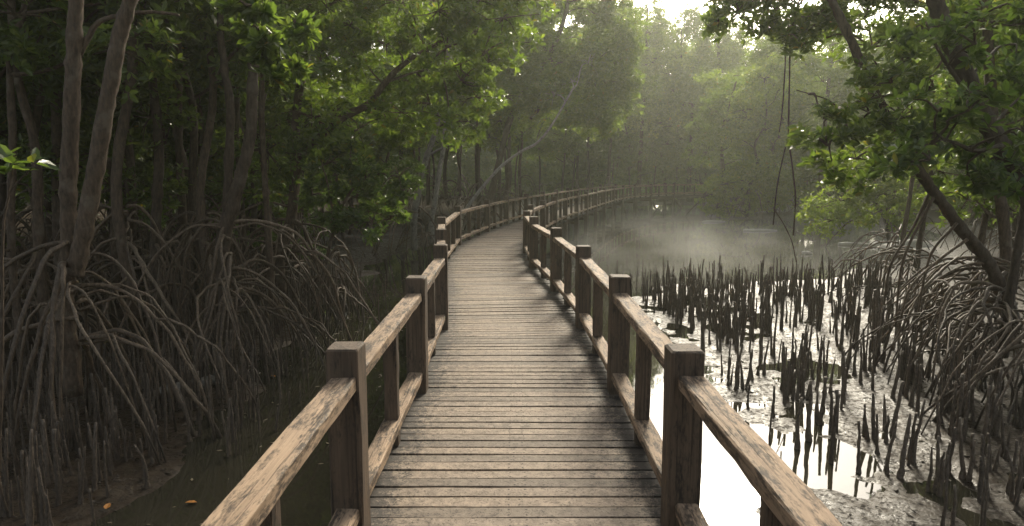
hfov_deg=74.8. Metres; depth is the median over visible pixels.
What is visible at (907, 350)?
root spike
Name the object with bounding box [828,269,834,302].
root spike
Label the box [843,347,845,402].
root spike
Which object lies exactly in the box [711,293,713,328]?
root spike
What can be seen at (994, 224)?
mangrove tree
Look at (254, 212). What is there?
mangrove tree
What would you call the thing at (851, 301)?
root spike
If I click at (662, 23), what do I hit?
mangrove tree
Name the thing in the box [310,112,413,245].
mangrove tree
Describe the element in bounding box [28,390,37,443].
root spike
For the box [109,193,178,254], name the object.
mangrove tree
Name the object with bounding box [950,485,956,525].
root spike
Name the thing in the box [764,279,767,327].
root spike
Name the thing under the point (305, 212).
mangrove tree
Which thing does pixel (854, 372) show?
root spike
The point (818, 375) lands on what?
root spike
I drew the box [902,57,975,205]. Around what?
mangrove tree
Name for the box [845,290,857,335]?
root spike
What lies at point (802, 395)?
root spike
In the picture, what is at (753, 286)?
root spike
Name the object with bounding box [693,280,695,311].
root spike
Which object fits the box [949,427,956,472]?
root spike
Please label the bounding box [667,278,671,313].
root spike
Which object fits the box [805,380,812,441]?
root spike
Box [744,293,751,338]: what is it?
root spike
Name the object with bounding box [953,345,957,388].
root spike
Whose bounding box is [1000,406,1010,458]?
root spike
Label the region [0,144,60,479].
mangrove sapling
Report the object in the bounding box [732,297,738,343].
root spike
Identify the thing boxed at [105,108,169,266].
mangrove tree
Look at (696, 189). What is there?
mangrove tree
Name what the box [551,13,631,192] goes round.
mangrove tree
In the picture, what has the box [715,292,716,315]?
root spike
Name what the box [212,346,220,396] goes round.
root spike
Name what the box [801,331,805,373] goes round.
root spike
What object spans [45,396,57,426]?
root spike
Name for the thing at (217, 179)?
mangrove tree
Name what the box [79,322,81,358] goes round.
root spike
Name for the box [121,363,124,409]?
root spike
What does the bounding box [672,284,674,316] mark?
root spike
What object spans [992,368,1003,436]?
root spike
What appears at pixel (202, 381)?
driftwood
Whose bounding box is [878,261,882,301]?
root spike
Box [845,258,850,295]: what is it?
root spike
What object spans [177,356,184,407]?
root spike
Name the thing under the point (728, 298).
root spike
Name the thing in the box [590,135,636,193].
mangrove tree
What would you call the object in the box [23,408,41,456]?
root spike
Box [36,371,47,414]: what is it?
root spike
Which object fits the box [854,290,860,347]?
root spike
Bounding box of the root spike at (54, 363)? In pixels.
[48,340,55,381]
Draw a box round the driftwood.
[154,375,226,395]
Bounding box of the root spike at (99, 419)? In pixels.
[93,391,104,445]
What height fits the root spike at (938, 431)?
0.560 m
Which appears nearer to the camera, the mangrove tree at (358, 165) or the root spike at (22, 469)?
the root spike at (22, 469)
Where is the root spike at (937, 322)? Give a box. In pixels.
[935,298,944,344]
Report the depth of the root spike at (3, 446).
6.47 m
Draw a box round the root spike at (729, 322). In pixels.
[728,305,731,343]
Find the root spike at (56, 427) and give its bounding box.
[53,421,58,474]
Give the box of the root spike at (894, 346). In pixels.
[892,306,901,350]
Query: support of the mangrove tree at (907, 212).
on the mud ground
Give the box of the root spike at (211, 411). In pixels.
[206,380,215,439]
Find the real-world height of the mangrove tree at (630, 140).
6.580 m
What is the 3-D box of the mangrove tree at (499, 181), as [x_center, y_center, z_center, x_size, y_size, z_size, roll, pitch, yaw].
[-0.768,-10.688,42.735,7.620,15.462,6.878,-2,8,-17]
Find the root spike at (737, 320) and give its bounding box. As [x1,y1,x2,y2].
[734,302,738,340]
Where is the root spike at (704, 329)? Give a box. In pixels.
[703,305,705,350]
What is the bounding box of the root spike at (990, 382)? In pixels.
[987,375,991,416]
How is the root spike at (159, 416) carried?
on the mud ground
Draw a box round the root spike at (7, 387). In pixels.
[3,364,8,400]
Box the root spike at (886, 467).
[884,422,897,474]
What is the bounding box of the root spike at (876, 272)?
[874,259,877,287]
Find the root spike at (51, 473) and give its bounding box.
[41,419,54,482]
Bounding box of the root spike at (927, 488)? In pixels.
[925,447,932,491]
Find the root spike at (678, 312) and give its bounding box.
[677,284,681,327]
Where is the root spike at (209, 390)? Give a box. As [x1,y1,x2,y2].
[208,375,210,410]
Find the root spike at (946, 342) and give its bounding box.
[944,322,947,362]
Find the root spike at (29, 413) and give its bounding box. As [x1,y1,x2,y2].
[28,394,36,435]
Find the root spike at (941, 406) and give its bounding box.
[934,374,943,423]
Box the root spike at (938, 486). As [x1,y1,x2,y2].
[932,436,945,496]
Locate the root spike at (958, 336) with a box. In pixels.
[956,309,959,345]
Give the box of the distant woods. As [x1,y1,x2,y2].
[15,45,965,202]
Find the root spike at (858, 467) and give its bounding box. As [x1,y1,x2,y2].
[856,421,861,473]
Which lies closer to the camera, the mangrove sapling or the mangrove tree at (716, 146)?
the mangrove sapling
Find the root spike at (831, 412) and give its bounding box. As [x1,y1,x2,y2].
[828,386,838,431]
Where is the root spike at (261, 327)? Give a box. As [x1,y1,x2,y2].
[260,311,263,344]
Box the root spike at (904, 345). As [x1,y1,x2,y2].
[897,323,905,376]
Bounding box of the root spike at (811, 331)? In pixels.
[808,322,813,347]
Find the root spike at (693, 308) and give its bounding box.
[690,284,694,328]
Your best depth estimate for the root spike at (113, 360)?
9.23 m
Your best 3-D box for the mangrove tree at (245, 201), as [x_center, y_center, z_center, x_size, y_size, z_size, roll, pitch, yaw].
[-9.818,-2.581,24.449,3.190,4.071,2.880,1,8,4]
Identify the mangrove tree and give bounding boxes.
[0,0,52,331]
[0,0,109,351]
[0,0,129,347]
[0,0,170,319]
[0,0,176,360]
[0,0,202,366]
[0,0,205,329]
[0,38,64,294]
[0,49,136,288]
[0,75,98,267]
[0,88,50,290]
[1,123,29,256]
[2,0,168,291]
[3,0,321,464]
[6,48,99,253]
[6,83,187,268]
[6,173,27,216]
[16,84,174,270]
[24,0,288,379]
[28,5,241,312]
[30,0,333,316]
[50,87,174,263]
[66,0,239,287]
[74,6,201,338]
[81,86,204,282]
[90,188,149,253]
[102,30,264,316]
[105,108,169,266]
[106,0,378,398]
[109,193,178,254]
[113,90,252,257]
[121,137,221,230]
[131,81,261,265]
[132,106,223,271]
[137,94,234,238]
[143,0,339,354]
[170,3,342,297]
[171,0,353,312]
[172,0,322,319]
[182,21,322,275]
[186,1,327,260]
[186,98,309,234]
[188,0,564,324]
[202,93,286,252]
[204,165,258,228]
[207,160,250,212]
[216,176,278,226]
[233,134,337,259]
[237,117,355,243]
[243,0,392,262]
[243,79,394,260]
[281,148,351,236]
[290,138,426,328]
[301,0,393,265]
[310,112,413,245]
[315,6,393,212]
[318,0,407,225]
[328,99,438,240]
[357,0,480,229]
[357,68,413,164]
[358,10,453,209]
[362,46,404,205]
[372,0,519,261]
[374,27,490,215]
[384,54,493,216]
[385,137,452,205]
[393,0,469,254]
[402,80,451,211]
[416,0,544,221]
[420,40,614,239]
[424,134,471,209]
[425,120,455,205]
[456,3,587,214]
[456,136,475,201]
[459,29,549,214]
[464,0,652,232]
[471,98,513,210]
[471,158,498,207]
[481,124,552,198]
[491,115,542,204]
[492,18,569,214]
[496,60,550,211]
[524,66,589,204]
[525,77,572,201]
[547,97,596,193]
[548,25,608,195]
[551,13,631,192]
[567,138,613,192]
[569,0,665,197]
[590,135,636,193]
[592,134,642,196]
[596,70,653,175]
[602,127,648,194]
[610,107,645,191]
[614,0,697,203]
[615,46,664,196]
[621,124,667,191]
[639,27,696,113]
[641,3,738,200]
[641,124,694,193]
[644,54,740,204]
[660,128,715,198]
[661,38,714,181]
[673,140,716,199]
[681,76,769,217]
[685,10,748,200]
[693,34,809,211]
[699,0,1023,362]
[701,52,818,217]
[702,91,745,182]
[713,35,792,151]
[725,64,825,213]
[732,37,835,213]
[754,29,795,63]
[766,7,845,200]
[782,77,849,210]
[783,31,899,218]
[784,0,1023,388]
[793,133,955,251]
[793,144,850,208]
[800,30,905,198]
[820,0,1000,308]
[825,67,983,279]
[840,30,945,209]
[845,5,1023,422]
[855,92,921,205]
[857,148,908,210]
[871,4,1023,338]
[872,0,1023,434]
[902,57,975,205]
[905,46,1012,232]
[915,86,981,235]
[930,0,1023,345]
[934,5,1023,292]
[939,70,1023,260]
[940,82,1011,254]
[947,0,1023,303]
[958,103,1019,243]
[997,81,1023,271]
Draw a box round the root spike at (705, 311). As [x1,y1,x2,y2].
[704,294,706,328]
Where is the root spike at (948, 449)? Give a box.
[944,442,950,479]
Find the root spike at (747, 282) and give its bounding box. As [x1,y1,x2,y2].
[744,267,749,301]
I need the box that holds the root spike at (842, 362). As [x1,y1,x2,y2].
[841,345,842,377]
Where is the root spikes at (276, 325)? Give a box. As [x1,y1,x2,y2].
[0,247,1023,525]
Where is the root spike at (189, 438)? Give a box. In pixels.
[177,388,192,441]
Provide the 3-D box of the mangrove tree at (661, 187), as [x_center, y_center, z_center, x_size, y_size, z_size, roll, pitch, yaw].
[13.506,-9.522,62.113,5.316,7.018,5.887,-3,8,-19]
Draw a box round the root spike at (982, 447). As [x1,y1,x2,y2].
[980,434,984,477]
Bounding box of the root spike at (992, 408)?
[990,393,998,434]
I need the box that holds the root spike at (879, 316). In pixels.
[876,296,883,346]
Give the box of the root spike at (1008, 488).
[1005,440,1017,493]
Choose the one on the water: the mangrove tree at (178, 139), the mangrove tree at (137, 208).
the mangrove tree at (178, 139)
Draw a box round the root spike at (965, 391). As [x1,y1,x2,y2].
[961,351,975,416]
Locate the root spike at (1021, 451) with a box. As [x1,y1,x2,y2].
[1015,432,1023,485]
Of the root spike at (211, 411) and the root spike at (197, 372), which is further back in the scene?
the root spike at (197, 372)
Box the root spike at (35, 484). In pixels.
[33,447,39,522]
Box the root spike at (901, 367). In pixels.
[900,335,912,379]
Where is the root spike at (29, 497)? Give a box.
[26,429,33,525]
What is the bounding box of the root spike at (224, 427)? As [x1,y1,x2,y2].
[221,411,230,454]
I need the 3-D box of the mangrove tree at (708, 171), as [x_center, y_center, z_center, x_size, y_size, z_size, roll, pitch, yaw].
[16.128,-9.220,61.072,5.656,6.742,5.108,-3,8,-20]
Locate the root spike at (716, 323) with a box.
[715,301,727,335]
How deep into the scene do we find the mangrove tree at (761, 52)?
45.27 m
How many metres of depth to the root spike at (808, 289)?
14.69 m
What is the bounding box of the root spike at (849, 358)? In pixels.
[845,342,853,390]
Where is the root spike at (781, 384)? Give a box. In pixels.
[779,341,783,389]
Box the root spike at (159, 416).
[156,366,161,418]
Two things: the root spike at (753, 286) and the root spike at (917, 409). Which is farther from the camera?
the root spike at (753, 286)
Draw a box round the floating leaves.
[107,274,408,524]
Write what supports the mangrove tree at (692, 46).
on the mud ground
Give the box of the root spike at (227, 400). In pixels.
[219,356,239,429]
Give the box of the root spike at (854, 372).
[852,337,861,375]
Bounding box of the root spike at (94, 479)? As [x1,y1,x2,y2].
[78,422,97,492]
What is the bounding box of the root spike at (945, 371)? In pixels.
[941,349,948,389]
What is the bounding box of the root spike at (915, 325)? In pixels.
[914,324,916,344]
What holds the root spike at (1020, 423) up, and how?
on the mud ground
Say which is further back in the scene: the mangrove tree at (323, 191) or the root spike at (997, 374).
the mangrove tree at (323, 191)
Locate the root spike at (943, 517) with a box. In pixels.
[940,455,948,525]
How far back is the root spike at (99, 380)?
7.71 m
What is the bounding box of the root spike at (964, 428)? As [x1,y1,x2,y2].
[962,391,970,439]
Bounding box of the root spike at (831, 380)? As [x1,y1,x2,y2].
[822,340,835,392]
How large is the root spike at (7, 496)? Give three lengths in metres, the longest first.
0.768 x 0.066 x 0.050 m
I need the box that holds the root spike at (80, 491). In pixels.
[77,446,85,504]
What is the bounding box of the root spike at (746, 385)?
[740,348,752,389]
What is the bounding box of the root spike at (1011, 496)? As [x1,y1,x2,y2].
[1005,446,1014,501]
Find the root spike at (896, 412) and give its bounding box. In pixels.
[882,381,904,433]
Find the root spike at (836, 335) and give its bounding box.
[833,300,838,345]
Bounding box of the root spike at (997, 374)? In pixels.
[995,359,999,392]
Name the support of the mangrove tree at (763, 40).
on the mud ground
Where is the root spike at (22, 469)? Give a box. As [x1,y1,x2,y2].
[20,450,25,505]
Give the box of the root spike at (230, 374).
[226,342,235,388]
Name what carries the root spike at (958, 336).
on the mud ground
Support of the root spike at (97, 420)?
on the mud ground
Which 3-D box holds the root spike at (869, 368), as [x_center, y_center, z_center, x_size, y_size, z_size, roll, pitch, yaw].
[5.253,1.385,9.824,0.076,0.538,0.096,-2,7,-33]
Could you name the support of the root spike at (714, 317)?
on the mud ground
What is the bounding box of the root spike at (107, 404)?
[104,387,118,434]
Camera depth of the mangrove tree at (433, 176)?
46.80 m
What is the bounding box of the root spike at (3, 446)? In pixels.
[1,435,11,464]
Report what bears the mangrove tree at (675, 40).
on the mud ground
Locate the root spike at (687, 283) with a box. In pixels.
[684,267,694,299]
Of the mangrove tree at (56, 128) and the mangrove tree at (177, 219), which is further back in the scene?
the mangrove tree at (177, 219)
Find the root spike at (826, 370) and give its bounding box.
[822,361,827,393]
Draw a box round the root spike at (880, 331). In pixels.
[876,306,885,360]
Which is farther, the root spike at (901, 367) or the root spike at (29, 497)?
the root spike at (901, 367)
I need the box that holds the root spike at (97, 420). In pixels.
[96,388,98,442]
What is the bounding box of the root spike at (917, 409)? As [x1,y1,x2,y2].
[914,364,922,415]
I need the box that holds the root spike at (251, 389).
[247,370,255,415]
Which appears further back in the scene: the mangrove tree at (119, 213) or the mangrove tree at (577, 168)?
the mangrove tree at (577, 168)
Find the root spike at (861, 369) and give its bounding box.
[859,341,862,382]
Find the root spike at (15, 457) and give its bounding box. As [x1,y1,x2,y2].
[6,412,20,475]
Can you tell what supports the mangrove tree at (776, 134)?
on the mud ground
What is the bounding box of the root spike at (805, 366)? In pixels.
[799,352,807,392]
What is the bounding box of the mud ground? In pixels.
[0,191,1023,525]
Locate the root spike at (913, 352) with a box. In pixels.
[911,332,915,379]
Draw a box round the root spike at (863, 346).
[862,328,865,370]
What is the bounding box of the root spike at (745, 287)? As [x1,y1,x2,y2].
[743,274,746,306]
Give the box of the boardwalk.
[201,182,841,525]
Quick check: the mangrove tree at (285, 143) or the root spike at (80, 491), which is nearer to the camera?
the root spike at (80, 491)
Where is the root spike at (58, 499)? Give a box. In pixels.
[52,429,61,505]
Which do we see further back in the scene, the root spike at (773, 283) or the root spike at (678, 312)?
the root spike at (773, 283)
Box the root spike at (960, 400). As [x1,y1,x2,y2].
[955,374,964,438]
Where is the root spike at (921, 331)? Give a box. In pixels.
[918,311,922,356]
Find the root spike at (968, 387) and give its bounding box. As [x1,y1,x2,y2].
[965,364,970,429]
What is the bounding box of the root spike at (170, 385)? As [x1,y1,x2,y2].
[169,357,174,409]
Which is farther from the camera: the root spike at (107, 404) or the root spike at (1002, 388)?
the root spike at (1002, 388)
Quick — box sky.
[318,0,926,172]
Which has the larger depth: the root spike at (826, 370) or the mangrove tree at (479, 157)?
the mangrove tree at (479, 157)
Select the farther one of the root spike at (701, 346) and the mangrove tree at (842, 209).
the mangrove tree at (842, 209)
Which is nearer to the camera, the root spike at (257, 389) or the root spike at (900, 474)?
the root spike at (900, 474)
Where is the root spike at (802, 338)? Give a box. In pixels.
[799,332,803,369]
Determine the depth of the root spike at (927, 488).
6.14 m
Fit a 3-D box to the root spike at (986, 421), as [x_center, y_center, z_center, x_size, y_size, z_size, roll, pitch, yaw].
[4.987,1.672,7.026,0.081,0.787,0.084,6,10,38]
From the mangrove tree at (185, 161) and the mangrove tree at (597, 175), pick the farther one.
the mangrove tree at (597, 175)
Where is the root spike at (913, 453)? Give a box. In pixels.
[910,399,925,462]
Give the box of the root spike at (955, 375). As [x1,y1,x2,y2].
[954,358,958,401]
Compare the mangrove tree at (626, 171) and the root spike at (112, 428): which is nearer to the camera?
the root spike at (112, 428)
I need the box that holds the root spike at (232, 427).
[230,397,234,442]
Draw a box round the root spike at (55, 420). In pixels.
[51,401,63,464]
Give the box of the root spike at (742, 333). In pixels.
[740,302,746,345]
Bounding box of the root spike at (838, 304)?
[837,278,839,318]
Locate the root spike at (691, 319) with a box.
[688,287,693,332]
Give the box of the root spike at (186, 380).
[185,345,193,401]
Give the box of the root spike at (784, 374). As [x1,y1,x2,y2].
[782,346,791,397]
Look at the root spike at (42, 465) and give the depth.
5.86 m
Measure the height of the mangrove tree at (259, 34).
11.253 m
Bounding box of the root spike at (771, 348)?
[770,314,776,355]
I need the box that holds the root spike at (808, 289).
[806,271,810,301]
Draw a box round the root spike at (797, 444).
[794,397,802,449]
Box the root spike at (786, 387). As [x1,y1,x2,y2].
[782,360,789,403]
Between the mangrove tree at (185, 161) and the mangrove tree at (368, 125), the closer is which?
the mangrove tree at (185, 161)
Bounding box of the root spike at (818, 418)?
[814,376,826,424]
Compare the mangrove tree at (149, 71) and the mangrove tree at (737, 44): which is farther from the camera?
the mangrove tree at (737, 44)
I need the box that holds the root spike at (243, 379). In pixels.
[240,351,244,402]
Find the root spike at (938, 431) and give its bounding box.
[934,395,940,438]
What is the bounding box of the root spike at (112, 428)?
[111,397,113,450]
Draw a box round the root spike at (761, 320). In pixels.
[759,309,762,344]
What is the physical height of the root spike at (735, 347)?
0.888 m
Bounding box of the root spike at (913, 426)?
[906,412,917,459]
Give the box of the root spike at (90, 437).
[87,423,98,477]
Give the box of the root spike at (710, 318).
[708,286,711,322]
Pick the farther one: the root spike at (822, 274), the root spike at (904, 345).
the root spike at (822, 274)
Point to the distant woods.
(551, 178)
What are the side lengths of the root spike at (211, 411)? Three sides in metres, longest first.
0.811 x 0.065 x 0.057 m
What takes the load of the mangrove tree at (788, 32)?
on the mud ground
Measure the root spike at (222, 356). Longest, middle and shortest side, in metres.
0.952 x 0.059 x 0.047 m
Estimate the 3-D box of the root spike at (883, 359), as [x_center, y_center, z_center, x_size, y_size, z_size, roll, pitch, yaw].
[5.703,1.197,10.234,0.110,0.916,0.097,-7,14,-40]
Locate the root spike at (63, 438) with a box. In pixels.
[60,417,67,467]
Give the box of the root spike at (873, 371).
[871,335,875,389]
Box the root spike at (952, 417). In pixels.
[949,381,956,436]
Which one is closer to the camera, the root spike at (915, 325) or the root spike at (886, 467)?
the root spike at (886, 467)
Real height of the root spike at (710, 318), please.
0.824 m
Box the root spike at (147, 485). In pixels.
[134,444,150,488]
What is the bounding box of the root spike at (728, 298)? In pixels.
[727,281,728,320]
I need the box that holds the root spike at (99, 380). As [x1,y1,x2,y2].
[93,368,106,407]
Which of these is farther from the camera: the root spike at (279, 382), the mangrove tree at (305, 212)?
the mangrove tree at (305, 212)
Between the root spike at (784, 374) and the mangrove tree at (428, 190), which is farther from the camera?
the mangrove tree at (428, 190)
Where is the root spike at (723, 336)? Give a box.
[718,296,725,338]
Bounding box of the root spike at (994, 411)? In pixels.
[987,394,997,436]
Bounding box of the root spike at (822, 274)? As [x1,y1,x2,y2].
[818,255,825,291]
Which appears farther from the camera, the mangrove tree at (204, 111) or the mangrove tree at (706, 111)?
the mangrove tree at (706, 111)
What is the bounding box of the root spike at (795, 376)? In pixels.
[791,343,802,394]
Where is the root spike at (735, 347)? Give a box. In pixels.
[734,305,740,350]
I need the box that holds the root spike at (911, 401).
[908,359,917,406]
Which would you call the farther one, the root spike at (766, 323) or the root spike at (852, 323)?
the root spike at (766, 323)
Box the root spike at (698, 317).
[697,283,707,319]
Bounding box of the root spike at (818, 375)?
[814,345,820,390]
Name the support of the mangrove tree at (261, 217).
on the mud ground
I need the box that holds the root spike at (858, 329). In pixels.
[855,306,861,347]
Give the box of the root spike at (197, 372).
[196,371,202,419]
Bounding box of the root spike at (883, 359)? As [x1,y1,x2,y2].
[880,312,892,362]
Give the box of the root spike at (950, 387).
[946,344,954,412]
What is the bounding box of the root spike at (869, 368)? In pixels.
[867,339,871,370]
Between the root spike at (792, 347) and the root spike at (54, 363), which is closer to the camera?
the root spike at (54, 363)
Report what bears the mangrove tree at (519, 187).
on the mud ground
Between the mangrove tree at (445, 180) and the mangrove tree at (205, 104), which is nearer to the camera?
the mangrove tree at (205, 104)
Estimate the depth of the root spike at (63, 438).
6.47 m
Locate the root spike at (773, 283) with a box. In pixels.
[772,266,775,302]
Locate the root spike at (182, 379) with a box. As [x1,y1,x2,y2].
[177,350,189,405]
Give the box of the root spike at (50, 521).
[37,468,53,525]
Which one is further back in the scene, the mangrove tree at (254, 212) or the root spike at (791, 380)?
the mangrove tree at (254, 212)
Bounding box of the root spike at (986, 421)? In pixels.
[981,385,990,445]
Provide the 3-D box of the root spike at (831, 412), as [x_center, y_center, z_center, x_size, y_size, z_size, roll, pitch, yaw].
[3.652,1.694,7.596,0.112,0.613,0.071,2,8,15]
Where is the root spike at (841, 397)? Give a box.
[840,350,844,409]
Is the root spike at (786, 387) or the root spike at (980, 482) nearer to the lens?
the root spike at (980, 482)
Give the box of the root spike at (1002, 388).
[994,364,1004,393]
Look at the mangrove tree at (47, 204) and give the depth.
14.98 m
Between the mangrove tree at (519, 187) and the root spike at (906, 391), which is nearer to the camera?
the root spike at (906, 391)
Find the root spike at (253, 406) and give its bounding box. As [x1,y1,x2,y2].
[252,369,255,421]
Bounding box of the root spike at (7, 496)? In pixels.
[4,428,9,503]
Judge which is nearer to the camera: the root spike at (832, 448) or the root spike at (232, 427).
the root spike at (832, 448)
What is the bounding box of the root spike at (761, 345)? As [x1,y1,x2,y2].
[758,317,764,361]
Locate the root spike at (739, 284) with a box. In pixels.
[738,269,741,307]
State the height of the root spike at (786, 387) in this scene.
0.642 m
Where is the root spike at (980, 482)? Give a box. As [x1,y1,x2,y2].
[977,456,983,503]
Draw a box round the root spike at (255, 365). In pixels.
[254,340,258,382]
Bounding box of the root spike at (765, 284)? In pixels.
[759,273,768,307]
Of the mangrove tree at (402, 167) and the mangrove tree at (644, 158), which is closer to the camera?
the mangrove tree at (402, 167)
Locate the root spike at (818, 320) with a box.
[815,288,824,328]
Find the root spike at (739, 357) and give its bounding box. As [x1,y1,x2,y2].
[738,343,742,374]
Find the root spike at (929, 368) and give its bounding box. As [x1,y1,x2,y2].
[925,327,935,377]
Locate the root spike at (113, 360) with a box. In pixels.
[111,343,114,378]
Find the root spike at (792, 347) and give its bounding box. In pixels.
[789,336,793,372]
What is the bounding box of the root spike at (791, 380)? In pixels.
[786,365,793,391]
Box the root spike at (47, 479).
[42,436,50,484]
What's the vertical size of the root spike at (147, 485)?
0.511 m
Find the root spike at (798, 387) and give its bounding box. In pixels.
[795,355,799,399]
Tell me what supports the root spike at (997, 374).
on the mud ground
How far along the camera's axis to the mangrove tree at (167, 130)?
16.89 m
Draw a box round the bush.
[693,161,798,219]
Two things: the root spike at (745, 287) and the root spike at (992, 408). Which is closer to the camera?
the root spike at (992, 408)
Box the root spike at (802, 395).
[799,369,810,398]
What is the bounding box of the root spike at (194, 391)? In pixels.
[192,363,197,407]
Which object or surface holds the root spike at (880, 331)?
on the mud ground
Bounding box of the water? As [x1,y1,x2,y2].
[90,204,1023,525]
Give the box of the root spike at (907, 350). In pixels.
[905,332,923,382]
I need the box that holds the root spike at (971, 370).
[970,355,973,378]
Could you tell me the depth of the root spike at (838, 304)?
13.35 m
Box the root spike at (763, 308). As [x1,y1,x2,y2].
[762,276,769,318]
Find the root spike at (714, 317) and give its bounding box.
[713,301,715,332]
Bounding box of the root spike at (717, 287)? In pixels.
[713,280,718,305]
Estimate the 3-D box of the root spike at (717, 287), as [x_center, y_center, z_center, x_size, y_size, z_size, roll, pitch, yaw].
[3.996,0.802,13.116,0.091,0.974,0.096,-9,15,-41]
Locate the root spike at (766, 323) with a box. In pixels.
[764,296,773,331]
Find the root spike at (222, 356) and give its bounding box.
[220,337,225,377]
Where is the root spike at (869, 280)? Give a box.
[868,259,869,302]
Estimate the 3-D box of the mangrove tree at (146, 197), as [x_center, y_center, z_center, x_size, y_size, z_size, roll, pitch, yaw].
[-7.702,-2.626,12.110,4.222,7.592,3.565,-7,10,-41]
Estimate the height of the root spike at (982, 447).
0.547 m
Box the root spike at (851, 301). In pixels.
[849,288,852,322]
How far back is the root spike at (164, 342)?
10.67 m
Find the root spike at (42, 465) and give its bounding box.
[39,445,45,500]
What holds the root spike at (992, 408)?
on the mud ground
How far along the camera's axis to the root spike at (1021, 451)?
6.27 m
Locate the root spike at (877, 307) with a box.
[876,289,879,327]
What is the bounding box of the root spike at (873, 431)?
[864,393,875,440]
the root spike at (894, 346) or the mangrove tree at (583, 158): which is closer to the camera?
the root spike at (894, 346)
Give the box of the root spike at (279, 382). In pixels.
[276,347,282,398]
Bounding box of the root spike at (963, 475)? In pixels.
[958,417,975,481]
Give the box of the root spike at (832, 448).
[828,389,838,462]
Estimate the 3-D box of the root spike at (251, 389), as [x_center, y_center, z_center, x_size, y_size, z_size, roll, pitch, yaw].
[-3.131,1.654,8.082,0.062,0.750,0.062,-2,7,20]
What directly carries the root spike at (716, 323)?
on the mud ground
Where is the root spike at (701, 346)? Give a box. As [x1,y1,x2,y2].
[700,308,702,349]
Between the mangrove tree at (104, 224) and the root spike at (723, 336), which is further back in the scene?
the mangrove tree at (104, 224)
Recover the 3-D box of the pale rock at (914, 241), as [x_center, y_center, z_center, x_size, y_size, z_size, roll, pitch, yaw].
[15.416,-0.605,26.009,1.922,0.679,1.128,2,8,12]
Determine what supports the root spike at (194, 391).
on the mud ground
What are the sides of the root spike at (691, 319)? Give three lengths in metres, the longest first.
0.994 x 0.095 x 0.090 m
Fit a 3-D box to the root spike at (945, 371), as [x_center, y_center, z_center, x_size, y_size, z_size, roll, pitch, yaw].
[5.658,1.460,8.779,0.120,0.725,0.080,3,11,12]
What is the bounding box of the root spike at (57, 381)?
[55,354,58,397]
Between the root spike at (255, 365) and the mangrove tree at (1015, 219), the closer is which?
the root spike at (255, 365)
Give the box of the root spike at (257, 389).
[252,363,259,408]
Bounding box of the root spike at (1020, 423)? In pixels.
[1017,387,1023,427]
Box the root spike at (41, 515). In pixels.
[34,435,44,525]
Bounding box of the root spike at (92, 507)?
[88,488,96,525]
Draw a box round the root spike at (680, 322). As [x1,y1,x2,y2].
[679,281,681,324]
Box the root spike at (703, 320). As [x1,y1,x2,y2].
[700,299,704,351]
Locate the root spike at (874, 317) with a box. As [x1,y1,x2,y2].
[871,289,876,351]
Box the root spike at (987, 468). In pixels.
[983,444,989,497]
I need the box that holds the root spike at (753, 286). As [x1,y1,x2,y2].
[752,273,754,315]
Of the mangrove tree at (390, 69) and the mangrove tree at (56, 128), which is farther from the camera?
the mangrove tree at (390, 69)
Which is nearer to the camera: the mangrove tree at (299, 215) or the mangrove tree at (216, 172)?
the mangrove tree at (299, 215)
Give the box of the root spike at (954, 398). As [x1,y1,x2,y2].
[948,389,956,434]
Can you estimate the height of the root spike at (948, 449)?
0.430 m
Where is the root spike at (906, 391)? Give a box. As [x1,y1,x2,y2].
[904,349,911,397]
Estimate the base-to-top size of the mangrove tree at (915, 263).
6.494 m
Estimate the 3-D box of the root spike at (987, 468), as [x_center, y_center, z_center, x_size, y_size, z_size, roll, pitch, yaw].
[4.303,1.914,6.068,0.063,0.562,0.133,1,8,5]
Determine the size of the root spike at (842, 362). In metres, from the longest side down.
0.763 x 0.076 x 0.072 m
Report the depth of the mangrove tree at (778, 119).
43.59 m
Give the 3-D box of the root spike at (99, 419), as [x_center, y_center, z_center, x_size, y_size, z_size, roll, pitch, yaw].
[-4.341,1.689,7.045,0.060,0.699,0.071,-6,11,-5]
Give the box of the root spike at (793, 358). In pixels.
[790,350,794,383]
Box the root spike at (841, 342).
[838,296,846,350]
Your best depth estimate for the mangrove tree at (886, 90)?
43.96 m
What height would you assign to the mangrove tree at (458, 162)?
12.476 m
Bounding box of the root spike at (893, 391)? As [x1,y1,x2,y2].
[890,351,903,398]
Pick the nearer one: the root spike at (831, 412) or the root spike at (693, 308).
the root spike at (831, 412)
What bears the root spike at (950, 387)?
on the mud ground
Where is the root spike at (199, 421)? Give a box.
[197,380,201,436]
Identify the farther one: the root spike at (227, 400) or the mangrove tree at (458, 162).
the mangrove tree at (458, 162)
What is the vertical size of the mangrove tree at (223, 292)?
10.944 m
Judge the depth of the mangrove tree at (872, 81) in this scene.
9.06 m
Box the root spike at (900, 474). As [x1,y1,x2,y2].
[896,413,911,478]
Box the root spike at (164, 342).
[162,294,166,351]
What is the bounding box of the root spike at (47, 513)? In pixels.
[45,495,49,525]
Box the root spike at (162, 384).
[159,367,164,414]
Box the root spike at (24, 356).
[19,335,30,383]
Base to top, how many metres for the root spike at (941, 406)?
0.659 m
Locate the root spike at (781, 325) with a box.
[779,280,784,329]

